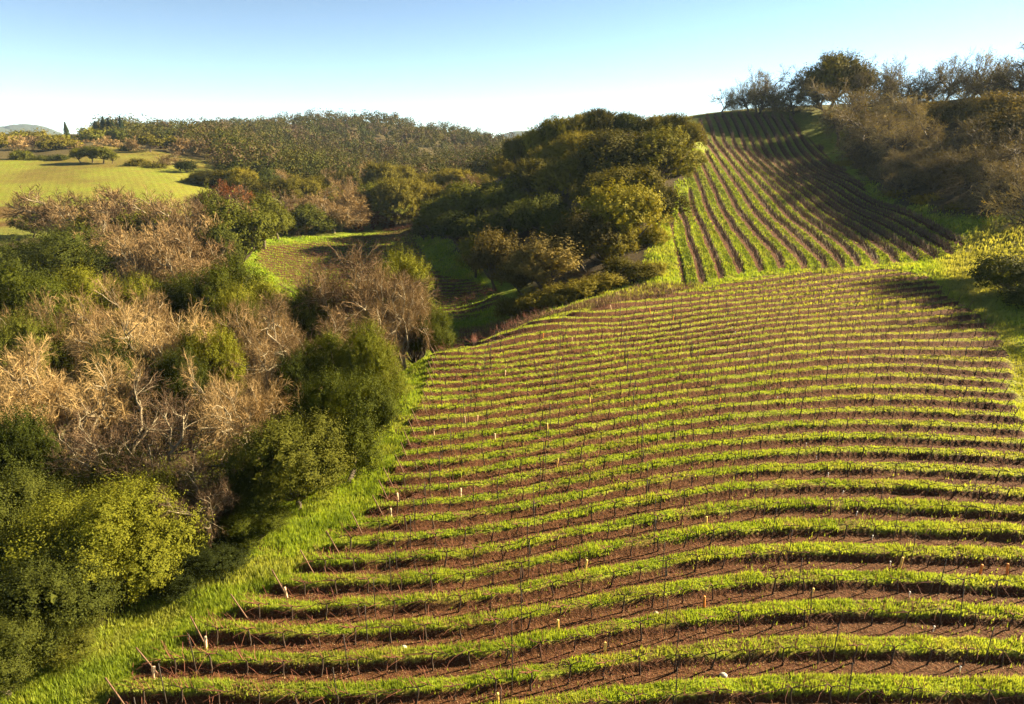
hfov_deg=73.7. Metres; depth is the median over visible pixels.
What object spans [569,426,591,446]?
grapevine
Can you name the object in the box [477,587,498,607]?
grapevine
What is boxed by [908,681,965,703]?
grapevine
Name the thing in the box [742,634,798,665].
grapevine
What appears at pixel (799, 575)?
vineyard stake
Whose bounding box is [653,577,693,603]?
grapevine
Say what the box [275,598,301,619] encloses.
grapevine
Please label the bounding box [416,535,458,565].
grapevine
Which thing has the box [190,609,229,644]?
grapevine
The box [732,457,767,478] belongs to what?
grapevine
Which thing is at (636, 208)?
oak tree
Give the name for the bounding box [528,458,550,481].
grapevine
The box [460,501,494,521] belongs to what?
grapevine
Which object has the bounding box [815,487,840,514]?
grapevine
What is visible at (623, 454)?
grapevine
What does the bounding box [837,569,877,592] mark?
grapevine
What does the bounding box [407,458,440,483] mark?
grapevine
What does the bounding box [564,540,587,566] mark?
grapevine
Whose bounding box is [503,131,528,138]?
distant hills
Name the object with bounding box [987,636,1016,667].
grapevine
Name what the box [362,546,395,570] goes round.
grapevine
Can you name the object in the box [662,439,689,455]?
grapevine
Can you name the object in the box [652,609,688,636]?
grapevine
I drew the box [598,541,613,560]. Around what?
grapevine
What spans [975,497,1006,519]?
grapevine
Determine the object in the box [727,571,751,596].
grapevine
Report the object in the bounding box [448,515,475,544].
grapevine
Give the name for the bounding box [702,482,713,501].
grapevine
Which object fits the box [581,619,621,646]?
grapevine
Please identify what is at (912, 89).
bare tree
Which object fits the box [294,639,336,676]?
grapevine
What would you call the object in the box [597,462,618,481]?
grapevine
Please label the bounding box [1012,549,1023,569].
grapevine
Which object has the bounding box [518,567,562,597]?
grapevine
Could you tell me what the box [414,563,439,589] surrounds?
grapevine
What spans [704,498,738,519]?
grapevine
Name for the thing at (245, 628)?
grapevine
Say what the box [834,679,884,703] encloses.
grapevine
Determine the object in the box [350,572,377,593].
grapevine
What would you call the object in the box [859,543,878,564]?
grapevine
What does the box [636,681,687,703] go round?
grapevine
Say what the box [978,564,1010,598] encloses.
grapevine
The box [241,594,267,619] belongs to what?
grapevine
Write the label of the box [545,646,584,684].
grapevine
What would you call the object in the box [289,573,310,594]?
grapevine
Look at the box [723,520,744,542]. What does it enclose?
grapevine
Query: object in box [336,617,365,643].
grapevine
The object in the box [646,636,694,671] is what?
grapevine
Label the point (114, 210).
bare tree
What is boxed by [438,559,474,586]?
grapevine
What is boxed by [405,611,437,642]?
grapevine
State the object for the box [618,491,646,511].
grapevine
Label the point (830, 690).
grapevine
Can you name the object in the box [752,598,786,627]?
grapevine
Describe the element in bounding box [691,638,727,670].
grapevine
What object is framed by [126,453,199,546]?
shrub
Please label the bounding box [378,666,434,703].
grapevine
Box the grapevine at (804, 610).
[788,595,815,626]
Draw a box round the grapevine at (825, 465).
[817,459,835,476]
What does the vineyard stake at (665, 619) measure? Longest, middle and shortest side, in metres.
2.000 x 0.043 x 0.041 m
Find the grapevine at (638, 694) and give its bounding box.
[616,682,649,703]
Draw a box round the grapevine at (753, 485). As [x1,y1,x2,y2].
[741,476,762,496]
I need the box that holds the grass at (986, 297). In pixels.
[0,147,1023,703]
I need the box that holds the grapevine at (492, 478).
[480,468,505,490]
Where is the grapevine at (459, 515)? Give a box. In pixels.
[449,509,465,525]
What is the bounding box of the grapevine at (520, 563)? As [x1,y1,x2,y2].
[502,549,533,578]
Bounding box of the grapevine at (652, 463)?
[638,453,658,475]
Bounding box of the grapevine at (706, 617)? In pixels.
[698,610,717,632]
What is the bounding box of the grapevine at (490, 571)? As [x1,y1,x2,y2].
[468,562,503,583]
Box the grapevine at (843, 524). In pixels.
[829,513,856,538]
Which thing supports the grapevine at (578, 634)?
on the ground at (86, 176)
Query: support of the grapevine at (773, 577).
on the ground at (86, 176)
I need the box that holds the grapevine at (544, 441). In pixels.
[534,435,553,453]
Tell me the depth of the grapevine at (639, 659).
26.55 m
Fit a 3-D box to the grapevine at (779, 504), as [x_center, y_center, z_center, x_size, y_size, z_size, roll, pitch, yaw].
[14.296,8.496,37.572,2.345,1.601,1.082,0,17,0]
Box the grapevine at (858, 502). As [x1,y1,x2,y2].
[846,492,870,514]
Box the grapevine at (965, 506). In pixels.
[946,495,978,519]
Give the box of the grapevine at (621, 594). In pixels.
[601,579,635,612]
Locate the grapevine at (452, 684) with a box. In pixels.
[441,675,467,700]
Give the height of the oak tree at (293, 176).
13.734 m
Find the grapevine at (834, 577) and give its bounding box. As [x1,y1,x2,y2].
[815,558,846,592]
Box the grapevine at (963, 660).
[954,640,978,665]
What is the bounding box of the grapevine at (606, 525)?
[594,515,615,538]
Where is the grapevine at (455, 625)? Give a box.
[427,612,470,639]
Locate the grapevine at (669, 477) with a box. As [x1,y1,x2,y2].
[653,465,680,488]
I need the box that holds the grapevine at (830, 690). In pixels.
[792,667,849,703]
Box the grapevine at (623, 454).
[615,447,629,464]
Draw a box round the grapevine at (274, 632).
[250,618,296,647]
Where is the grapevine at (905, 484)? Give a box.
[886,475,912,495]
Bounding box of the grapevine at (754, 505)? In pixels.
[740,493,765,517]
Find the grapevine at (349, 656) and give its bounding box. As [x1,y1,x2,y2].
[326,642,371,674]
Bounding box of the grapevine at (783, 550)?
[758,540,792,562]
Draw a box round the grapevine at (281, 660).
[264,652,294,675]
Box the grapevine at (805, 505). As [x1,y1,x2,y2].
[798,498,811,514]
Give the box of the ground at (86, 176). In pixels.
[0,98,1023,703]
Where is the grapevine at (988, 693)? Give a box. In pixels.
[967,670,1005,703]
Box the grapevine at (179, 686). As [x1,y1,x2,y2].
[154,667,195,703]
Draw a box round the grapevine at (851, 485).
[836,473,861,495]
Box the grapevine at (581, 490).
[573,483,590,503]
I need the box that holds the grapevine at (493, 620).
[482,611,506,634]
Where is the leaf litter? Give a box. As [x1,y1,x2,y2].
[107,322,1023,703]
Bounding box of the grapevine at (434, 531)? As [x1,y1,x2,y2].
[421,527,442,546]
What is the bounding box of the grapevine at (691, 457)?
[679,447,699,468]
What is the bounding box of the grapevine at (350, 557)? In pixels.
[336,546,364,571]
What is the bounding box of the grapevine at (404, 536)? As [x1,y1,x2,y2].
[386,524,417,548]
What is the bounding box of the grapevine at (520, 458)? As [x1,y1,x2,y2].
[508,448,529,470]
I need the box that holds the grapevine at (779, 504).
[749,490,790,515]
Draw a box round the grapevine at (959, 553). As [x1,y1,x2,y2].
[948,541,972,568]
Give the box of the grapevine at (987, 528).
[967,513,1003,541]
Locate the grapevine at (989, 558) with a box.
[979,547,999,568]
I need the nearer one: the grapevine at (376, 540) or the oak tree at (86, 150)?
the grapevine at (376, 540)
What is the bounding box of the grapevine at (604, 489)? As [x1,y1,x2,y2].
[591,479,612,500]
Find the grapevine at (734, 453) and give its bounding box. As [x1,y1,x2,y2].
[724,446,742,464]
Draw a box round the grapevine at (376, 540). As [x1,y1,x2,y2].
[362,532,386,550]
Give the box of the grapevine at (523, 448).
[509,440,531,456]
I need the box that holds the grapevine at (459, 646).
[430,636,481,666]
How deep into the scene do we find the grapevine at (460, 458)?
43.39 m
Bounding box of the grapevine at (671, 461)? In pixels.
[658,450,680,471]
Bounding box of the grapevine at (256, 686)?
[231,674,272,703]
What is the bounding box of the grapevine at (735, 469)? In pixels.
[723,460,743,480]
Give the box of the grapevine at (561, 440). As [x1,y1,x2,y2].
[547,436,570,450]
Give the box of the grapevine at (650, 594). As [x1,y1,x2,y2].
[628,580,665,607]
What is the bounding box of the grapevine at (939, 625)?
[919,595,957,627]
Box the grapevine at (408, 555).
[390,547,425,568]
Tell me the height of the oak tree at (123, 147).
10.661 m
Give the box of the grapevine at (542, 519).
[519,507,551,531]
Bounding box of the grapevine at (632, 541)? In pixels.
[622,533,640,555]
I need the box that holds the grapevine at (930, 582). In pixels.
[908,571,945,594]
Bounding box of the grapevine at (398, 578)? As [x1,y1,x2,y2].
[388,566,411,590]
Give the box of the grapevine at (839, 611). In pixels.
[820,597,853,626]
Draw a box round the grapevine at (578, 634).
[546,628,587,649]
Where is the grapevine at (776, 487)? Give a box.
[759,478,784,495]
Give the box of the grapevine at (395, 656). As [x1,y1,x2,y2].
[378,649,404,671]
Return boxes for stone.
[719,672,726,677]
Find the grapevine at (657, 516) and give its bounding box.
[645,507,667,528]
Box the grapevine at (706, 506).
[694,497,715,515]
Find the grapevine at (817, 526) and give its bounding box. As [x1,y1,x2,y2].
[804,513,829,538]
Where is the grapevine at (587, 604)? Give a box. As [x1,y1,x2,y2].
[562,597,602,618]
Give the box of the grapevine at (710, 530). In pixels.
[695,516,721,544]
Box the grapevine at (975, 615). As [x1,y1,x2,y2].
[962,602,988,628]
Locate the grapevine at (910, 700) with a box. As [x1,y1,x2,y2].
[887,670,927,703]
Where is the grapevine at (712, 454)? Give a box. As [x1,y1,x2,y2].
[696,447,722,466]
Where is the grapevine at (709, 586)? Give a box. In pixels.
[681,573,723,599]
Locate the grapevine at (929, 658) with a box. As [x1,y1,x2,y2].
[909,633,943,664]
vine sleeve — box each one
[151,662,154,678]
[204,631,206,649]
[281,583,287,598]
[496,691,499,700]
[604,637,607,654]
[703,592,705,607]
[899,553,906,568]
[977,561,983,573]
[1006,560,1010,574]
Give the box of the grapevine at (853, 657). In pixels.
[843,634,867,663]
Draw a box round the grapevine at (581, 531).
[567,519,589,542]
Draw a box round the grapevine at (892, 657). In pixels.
[873,629,908,664]
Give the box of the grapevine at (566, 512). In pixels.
[554,501,575,526]
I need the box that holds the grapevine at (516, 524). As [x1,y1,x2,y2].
[506,518,525,535]
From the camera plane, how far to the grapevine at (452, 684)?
25.32 m
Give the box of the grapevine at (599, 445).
[591,438,606,455]
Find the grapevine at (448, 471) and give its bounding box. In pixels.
[427,463,460,480]
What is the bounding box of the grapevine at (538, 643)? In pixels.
[524,631,550,657]
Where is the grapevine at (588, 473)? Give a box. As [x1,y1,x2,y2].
[578,462,597,486]
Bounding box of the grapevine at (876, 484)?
[867,476,882,494]
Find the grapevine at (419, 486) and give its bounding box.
[400,475,432,495]
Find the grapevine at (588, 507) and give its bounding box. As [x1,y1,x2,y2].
[562,500,601,520]
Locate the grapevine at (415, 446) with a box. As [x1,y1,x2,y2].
[405,440,423,457]
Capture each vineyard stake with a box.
[158,663,166,703]
[188,634,196,671]
[332,667,336,698]
[343,634,348,674]
[364,605,367,643]
[373,579,375,616]
[389,557,391,592]
[394,535,396,568]
[410,516,410,548]
[511,621,511,661]
[511,651,512,692]
[520,568,520,602]
[521,592,521,630]
[527,521,527,553]
[663,569,665,605]
[664,601,667,637]
[674,631,679,671]
[675,667,677,703]
[787,530,792,564]
[797,558,802,592]
[808,588,812,624]
[831,625,838,663]
[847,662,852,703]
[910,533,915,566]
[937,559,946,595]
[958,589,963,627]
[983,627,994,665]
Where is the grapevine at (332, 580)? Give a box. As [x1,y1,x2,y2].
[306,566,347,594]
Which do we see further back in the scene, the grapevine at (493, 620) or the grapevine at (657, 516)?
the grapevine at (657, 516)
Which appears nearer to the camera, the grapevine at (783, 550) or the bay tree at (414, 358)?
the grapevine at (783, 550)
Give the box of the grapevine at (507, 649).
[482,633,520,662]
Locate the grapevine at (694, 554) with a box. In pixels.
[678,539,708,571]
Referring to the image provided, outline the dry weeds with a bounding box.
[458,280,700,340]
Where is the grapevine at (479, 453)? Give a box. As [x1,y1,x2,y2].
[459,440,492,464]
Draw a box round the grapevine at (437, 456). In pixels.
[429,451,447,467]
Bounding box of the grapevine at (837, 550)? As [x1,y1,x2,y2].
[824,537,849,563]
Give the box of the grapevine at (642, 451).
[627,442,651,461]
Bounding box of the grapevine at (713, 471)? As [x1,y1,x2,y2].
[700,462,722,481]
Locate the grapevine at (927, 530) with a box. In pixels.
[903,523,939,540]
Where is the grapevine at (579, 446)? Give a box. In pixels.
[570,436,589,459]
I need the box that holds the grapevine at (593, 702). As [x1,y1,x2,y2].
[575,686,611,703]
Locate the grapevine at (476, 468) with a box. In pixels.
[462,458,482,479]
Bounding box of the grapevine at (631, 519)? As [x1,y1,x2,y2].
[617,505,643,533]
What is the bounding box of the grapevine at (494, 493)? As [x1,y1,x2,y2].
[471,481,506,504]
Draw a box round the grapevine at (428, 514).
[400,510,443,528]
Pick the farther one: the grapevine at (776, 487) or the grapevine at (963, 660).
the grapevine at (776, 487)
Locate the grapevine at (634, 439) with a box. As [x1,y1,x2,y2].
[619,435,643,448]
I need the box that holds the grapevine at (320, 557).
[297,544,335,571]
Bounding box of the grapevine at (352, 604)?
[330,593,369,617]
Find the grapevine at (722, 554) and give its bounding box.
[710,543,734,568]
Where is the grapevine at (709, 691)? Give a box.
[681,674,731,703]
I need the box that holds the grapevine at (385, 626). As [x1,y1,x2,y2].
[361,610,403,642]
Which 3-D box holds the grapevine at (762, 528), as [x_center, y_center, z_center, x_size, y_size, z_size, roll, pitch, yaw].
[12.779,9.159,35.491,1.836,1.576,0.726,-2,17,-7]
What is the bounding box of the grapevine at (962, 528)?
[943,513,973,540]
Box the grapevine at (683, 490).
[657,476,694,504]
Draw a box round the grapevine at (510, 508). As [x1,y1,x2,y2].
[495,498,519,518]
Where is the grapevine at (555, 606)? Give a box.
[547,596,572,623]
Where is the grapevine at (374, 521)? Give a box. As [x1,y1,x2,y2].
[358,510,388,532]
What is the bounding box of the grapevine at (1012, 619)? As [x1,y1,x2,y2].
[998,602,1023,630]
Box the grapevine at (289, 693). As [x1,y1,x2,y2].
[254,678,308,703]
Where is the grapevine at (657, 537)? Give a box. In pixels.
[631,525,669,551]
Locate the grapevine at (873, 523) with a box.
[861,511,884,538]
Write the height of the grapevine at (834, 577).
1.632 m
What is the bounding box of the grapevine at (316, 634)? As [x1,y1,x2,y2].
[301,623,329,646]
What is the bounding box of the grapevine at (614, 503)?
[590,490,625,515]
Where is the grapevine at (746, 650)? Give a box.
[731,634,762,666]
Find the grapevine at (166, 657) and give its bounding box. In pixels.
[139,640,187,673]
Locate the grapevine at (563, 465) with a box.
[558,459,571,476]
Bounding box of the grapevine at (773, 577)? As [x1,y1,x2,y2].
[757,563,787,594]
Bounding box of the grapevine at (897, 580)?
[883,566,909,593]
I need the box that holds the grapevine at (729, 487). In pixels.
[719,479,734,498]
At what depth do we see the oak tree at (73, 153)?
268.80 m
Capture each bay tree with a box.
[0,248,85,403]
[52,259,121,371]
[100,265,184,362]
[142,246,276,353]
[172,315,248,417]
[207,271,300,387]
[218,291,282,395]
[270,341,322,426]
[286,278,350,357]
[294,322,355,388]
[338,316,410,408]
[370,238,440,368]
[382,296,455,363]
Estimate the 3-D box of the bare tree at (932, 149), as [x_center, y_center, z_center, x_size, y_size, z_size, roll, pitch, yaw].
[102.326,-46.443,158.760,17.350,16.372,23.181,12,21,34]
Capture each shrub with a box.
[0,392,87,510]
[0,450,105,579]
[0,463,216,606]
[0,538,128,665]
[0,567,48,681]
[0,600,67,703]
[25,153,49,160]
[27,607,110,672]
[46,152,69,160]
[47,437,154,533]
[122,157,152,165]
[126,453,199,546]
[140,160,168,168]
[147,531,259,609]
[172,159,197,172]
[204,401,361,517]
[204,463,291,533]
[213,499,293,553]
[278,353,413,482]
[410,302,456,353]
[490,294,529,319]
[509,285,558,311]
[535,280,583,306]
[563,275,611,298]
[586,270,628,290]
[598,252,634,276]
[618,260,661,281]
[645,260,667,276]
[904,190,943,205]
[964,248,1023,290]
[993,279,1023,308]
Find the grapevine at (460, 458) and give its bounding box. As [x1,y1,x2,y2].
[442,451,468,468]
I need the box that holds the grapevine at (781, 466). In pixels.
[766,454,790,477]
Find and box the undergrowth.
[0,353,411,609]
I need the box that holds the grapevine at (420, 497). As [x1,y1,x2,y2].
[409,490,432,512]
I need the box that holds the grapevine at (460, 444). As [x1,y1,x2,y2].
[451,435,466,455]
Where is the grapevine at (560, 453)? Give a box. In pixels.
[553,447,568,461]
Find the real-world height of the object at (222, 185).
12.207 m
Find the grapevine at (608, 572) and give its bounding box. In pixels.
[589,557,624,586]
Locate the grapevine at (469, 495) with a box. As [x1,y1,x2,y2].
[448,487,483,507]
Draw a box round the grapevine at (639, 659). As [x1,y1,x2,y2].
[619,641,649,674]
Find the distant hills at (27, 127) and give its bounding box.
[1,124,61,134]
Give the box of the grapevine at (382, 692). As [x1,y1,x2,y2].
[345,680,388,703]
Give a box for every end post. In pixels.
[105,677,124,703]
[136,647,157,673]
[190,616,203,642]
[230,594,247,618]
[271,569,284,593]
[300,549,313,572]
[326,531,338,552]
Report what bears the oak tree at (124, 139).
on the ground at (86, 176)
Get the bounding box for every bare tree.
[0,182,125,232]
[0,286,100,438]
[0,330,168,469]
[0,340,108,460]
[4,135,34,151]
[11,134,36,144]
[25,136,42,148]
[33,203,71,240]
[37,355,244,499]
[42,197,132,251]
[54,184,120,251]
[58,271,190,430]
[61,292,231,445]
[68,139,89,148]
[69,223,166,272]
[84,206,133,281]
[85,193,140,240]
[88,139,107,147]
[89,183,190,216]
[92,135,110,143]
[100,212,157,285]
[102,229,191,292]
[103,139,121,147]
[109,185,197,234]
[121,135,146,150]
[132,216,205,280]
[135,193,233,242]
[143,235,211,297]
[144,450,241,544]
[146,139,172,148]
[146,198,210,254]
[152,150,180,164]
[163,224,236,284]
[168,138,189,153]
[170,336,283,446]
[181,365,307,478]
[183,137,199,153]
[183,185,230,226]
[193,212,222,255]
[194,138,216,157]
[212,293,303,411]
[213,200,257,215]
[222,291,408,394]
[225,184,251,208]
[266,188,324,229]
[273,168,290,179]
[275,235,446,368]
[276,256,387,344]
[282,205,313,236]
[292,185,337,222]
[306,192,369,232]
[321,164,341,191]
[322,203,368,231]
[327,176,361,201]
[332,189,375,229]
[340,175,372,214]
[357,263,435,369]
[358,159,371,181]
[398,215,415,225]
[460,173,484,186]
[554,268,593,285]
[708,85,739,111]
[727,79,769,111]
[736,63,777,111]
[739,71,788,113]
[748,63,805,111]
[764,65,818,115]
[784,52,835,111]
[794,65,839,111]
[803,73,890,129]
[815,92,870,144]
[821,95,917,156]
[826,126,878,160]
[839,100,902,141]
[844,138,887,169]
[848,149,904,181]
[849,53,889,111]
[855,153,908,176]
[860,104,937,172]
[867,54,917,110]
[867,90,944,126]
[875,139,934,173]
[875,158,937,201]
[876,147,928,178]
[877,55,935,106]
[891,108,966,153]
[901,61,943,106]
[904,149,960,188]
[912,91,988,127]
[912,117,979,168]
[915,148,961,191]
[916,58,960,102]
[917,145,1001,200]
[924,47,979,100]
[941,109,1023,159]
[943,144,1008,190]
[946,50,999,98]
[947,44,1009,96]
[947,88,1021,122]
[948,181,1009,214]
[953,142,1022,189]
[966,126,1023,165]
[966,164,1023,200]
[970,54,1023,96]
[972,171,1023,236]
[977,140,1023,193]
[984,51,1023,95]
[991,178,1023,204]
[995,42,1023,96]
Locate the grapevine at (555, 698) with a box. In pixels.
[537,688,570,703]
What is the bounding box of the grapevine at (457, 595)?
[439,580,471,611]
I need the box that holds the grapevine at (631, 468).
[620,459,639,478]
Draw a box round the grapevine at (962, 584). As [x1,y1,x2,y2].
[949,565,977,596]
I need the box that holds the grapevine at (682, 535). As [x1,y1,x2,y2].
[670,521,694,547]
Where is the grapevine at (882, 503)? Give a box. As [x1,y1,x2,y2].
[866,489,897,515]
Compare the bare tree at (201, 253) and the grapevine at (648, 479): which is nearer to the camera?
the grapevine at (648, 479)
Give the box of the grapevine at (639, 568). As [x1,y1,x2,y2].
[625,556,648,580]
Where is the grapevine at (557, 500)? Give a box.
[547,492,564,509]
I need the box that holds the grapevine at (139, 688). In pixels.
[119,672,155,703]
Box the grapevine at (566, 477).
[549,464,578,491]
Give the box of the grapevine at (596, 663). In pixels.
[588,653,617,679]
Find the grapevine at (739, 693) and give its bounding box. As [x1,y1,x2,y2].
[724,675,769,703]
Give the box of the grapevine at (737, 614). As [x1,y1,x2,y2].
[718,596,752,630]
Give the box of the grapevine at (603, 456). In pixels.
[593,444,613,468]
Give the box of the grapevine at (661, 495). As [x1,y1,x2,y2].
[652,489,668,507]
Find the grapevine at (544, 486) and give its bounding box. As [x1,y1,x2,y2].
[530,478,551,495]
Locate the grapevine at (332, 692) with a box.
[311,679,348,703]
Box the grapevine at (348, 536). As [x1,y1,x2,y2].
[329,522,361,551]
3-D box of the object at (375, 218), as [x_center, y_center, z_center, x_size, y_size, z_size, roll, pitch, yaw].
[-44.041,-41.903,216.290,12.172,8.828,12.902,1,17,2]
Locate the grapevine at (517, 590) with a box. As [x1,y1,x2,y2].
[489,577,533,602]
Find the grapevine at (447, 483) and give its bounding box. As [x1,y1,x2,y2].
[436,473,457,494]
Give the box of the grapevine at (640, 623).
[619,605,653,640]
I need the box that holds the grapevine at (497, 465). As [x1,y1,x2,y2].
[482,456,507,475]
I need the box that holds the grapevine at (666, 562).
[651,549,675,575]
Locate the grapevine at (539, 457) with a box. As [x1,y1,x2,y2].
[530,448,545,467]
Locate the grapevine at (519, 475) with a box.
[505,467,527,484]
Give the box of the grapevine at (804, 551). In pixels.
[793,541,819,563]
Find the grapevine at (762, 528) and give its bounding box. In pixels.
[744,514,774,539]
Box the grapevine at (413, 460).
[401,450,423,471]
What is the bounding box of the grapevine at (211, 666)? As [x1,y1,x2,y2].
[187,633,222,674]
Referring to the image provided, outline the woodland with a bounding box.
[89,108,520,187]
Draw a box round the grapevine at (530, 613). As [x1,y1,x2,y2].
[503,596,543,630]
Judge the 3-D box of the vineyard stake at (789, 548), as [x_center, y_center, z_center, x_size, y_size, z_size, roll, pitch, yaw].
[13.625,9.635,33.510,0.042,2.000,0.042,1,15,-2]
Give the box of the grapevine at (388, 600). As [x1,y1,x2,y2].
[362,583,407,616]
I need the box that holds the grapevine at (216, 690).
[197,681,230,703]
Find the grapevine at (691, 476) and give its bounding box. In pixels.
[683,466,697,485]
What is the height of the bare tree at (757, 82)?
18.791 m
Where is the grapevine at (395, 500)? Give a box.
[380,487,407,512]
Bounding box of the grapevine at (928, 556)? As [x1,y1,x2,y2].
[914,547,940,567]
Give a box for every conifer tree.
[63,122,73,138]
[99,117,105,133]
[106,118,109,129]
[118,116,126,132]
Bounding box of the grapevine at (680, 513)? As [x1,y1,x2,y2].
[671,504,690,524]
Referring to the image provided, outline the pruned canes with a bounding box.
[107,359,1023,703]
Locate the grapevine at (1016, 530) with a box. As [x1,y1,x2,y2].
[1005,521,1023,542]
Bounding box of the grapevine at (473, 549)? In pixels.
[462,539,484,563]
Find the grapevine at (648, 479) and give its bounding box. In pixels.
[628,468,659,491]
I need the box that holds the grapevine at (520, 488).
[512,478,529,500]
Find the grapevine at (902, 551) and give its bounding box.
[877,534,914,565]
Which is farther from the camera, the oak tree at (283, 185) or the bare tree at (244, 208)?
the oak tree at (283, 185)
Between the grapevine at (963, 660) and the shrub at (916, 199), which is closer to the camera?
the grapevine at (963, 660)
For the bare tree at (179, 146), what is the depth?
325.53 m
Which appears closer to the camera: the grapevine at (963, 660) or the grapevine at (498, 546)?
the grapevine at (963, 660)
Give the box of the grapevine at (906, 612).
[879,598,921,625]
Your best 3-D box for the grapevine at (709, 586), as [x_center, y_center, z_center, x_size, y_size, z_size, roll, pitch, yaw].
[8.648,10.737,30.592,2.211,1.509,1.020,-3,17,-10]
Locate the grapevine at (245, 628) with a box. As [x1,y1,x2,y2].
[229,615,261,646]
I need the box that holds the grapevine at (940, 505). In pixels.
[922,492,952,518]
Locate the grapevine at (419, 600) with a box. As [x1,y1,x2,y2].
[401,589,436,613]
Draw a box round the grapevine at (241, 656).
[213,642,259,674]
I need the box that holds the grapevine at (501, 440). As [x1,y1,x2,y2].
[486,432,508,448]
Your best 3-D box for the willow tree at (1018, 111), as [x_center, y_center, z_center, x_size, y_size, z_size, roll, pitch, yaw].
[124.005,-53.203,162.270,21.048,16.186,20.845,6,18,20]
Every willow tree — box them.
[462,221,525,291]
[487,254,549,294]
[498,227,585,291]
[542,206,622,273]
[895,99,929,120]
[911,91,975,127]
[942,88,1011,124]
[953,85,1023,123]
[955,103,1023,148]
[994,97,1023,142]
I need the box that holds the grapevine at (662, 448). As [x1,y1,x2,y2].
[652,439,670,458]
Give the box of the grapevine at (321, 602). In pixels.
[291,587,340,619]
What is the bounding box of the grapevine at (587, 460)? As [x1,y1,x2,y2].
[567,452,592,473]
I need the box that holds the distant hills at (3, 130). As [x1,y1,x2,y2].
[0,127,15,133]
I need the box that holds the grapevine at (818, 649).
[799,632,830,664]
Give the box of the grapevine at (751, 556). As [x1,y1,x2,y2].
[740,547,758,566]
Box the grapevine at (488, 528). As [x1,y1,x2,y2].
[469,515,501,540]
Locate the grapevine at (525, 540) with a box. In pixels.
[499,522,540,553]
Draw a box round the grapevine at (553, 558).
[528,552,561,572]
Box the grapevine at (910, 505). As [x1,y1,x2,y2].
[897,493,919,517]
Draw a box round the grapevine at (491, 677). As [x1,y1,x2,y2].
[473,662,508,695]
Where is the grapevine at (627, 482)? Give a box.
[614,474,634,495]
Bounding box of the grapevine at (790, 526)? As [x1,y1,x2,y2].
[780,518,799,538]
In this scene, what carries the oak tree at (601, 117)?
on the ground at (86, 176)
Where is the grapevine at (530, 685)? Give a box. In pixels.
[511,659,546,690]
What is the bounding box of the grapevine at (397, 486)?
[389,481,405,499]
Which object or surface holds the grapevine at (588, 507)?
on the ground at (86, 176)
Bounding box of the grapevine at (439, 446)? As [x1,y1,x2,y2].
[427,439,445,455]
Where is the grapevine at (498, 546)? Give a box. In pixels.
[474,534,510,559]
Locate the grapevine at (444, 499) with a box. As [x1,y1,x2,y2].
[431,487,459,510]
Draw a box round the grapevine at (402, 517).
[387,504,412,530]
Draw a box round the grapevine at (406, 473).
[381,464,409,484]
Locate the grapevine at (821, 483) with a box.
[805,477,834,494]
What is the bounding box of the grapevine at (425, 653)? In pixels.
[398,635,447,670]
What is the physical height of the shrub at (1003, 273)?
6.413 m
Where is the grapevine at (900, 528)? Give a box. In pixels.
[888,515,910,539]
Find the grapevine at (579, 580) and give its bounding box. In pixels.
[559,569,592,591]
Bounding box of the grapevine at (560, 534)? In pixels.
[536,525,565,548]
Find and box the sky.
[0,0,1023,137]
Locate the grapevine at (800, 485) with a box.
[789,477,810,494]
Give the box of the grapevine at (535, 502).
[526,497,543,514]
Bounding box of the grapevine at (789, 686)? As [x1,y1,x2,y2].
[748,670,807,703]
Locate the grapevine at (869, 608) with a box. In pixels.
[836,595,886,625]
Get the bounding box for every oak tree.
[0,132,16,140]
[0,138,16,147]
[0,217,123,291]
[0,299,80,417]
[5,214,46,237]
[7,130,28,138]
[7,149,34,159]
[17,128,42,139]
[32,127,53,139]
[34,135,67,150]
[46,132,70,139]
[58,136,83,147]
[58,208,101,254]
[67,147,86,162]
[73,125,102,139]
[73,128,105,141]
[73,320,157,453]
[77,145,95,162]
[89,144,116,162]
[100,126,128,141]
[103,151,117,163]
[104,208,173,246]
[112,132,131,142]
[118,141,132,150]
[133,132,164,151]
[137,338,215,469]
[161,134,178,151]
[179,177,193,183]
[185,170,213,184]
[191,183,228,223]
[193,168,224,186]
[194,190,282,281]
[196,219,245,271]
[212,169,234,185]
[217,174,264,196]
[227,166,258,179]
[234,188,291,247]
[255,168,280,185]
[257,175,304,202]
[276,210,296,239]
[282,170,303,178]
[287,200,338,232]
[292,175,328,204]
[309,173,333,189]
[318,181,343,207]
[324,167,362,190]
[344,184,371,226]
[351,180,412,228]
[357,177,385,188]
[358,158,403,185]
[370,174,418,228]
[390,163,417,179]
[399,175,430,217]
[410,223,430,239]
[411,210,443,238]
[416,180,444,208]
[417,171,441,188]
[417,188,470,225]
[426,210,482,250]
[431,167,454,188]
[435,166,471,186]
[438,178,497,216]
[438,180,476,198]
[450,172,533,215]
[454,231,481,277]
[457,205,519,239]
[465,172,496,183]
[485,155,515,180]
[491,200,538,240]
[499,135,537,163]
[503,155,552,193]
[512,192,573,238]
[516,123,555,154]
[525,143,564,168]
[529,158,590,197]
[534,113,573,143]
[534,207,575,238]
[549,129,595,163]
[555,146,615,183]
[561,111,599,134]
[567,170,609,202]
[568,125,678,185]
[568,174,677,254]
[578,224,642,266]
[580,107,604,117]
[581,162,669,197]
[584,105,620,134]
[590,126,639,142]
[606,110,648,135]
[608,117,703,180]
[634,116,658,137]
[634,225,675,245]
[644,182,694,226]
[653,110,695,133]
[679,122,709,151]
[685,149,708,169]
[795,47,883,109]
[836,59,881,103]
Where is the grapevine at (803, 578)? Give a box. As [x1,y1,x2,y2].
[790,569,815,593]
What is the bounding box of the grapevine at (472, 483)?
[454,473,480,493]

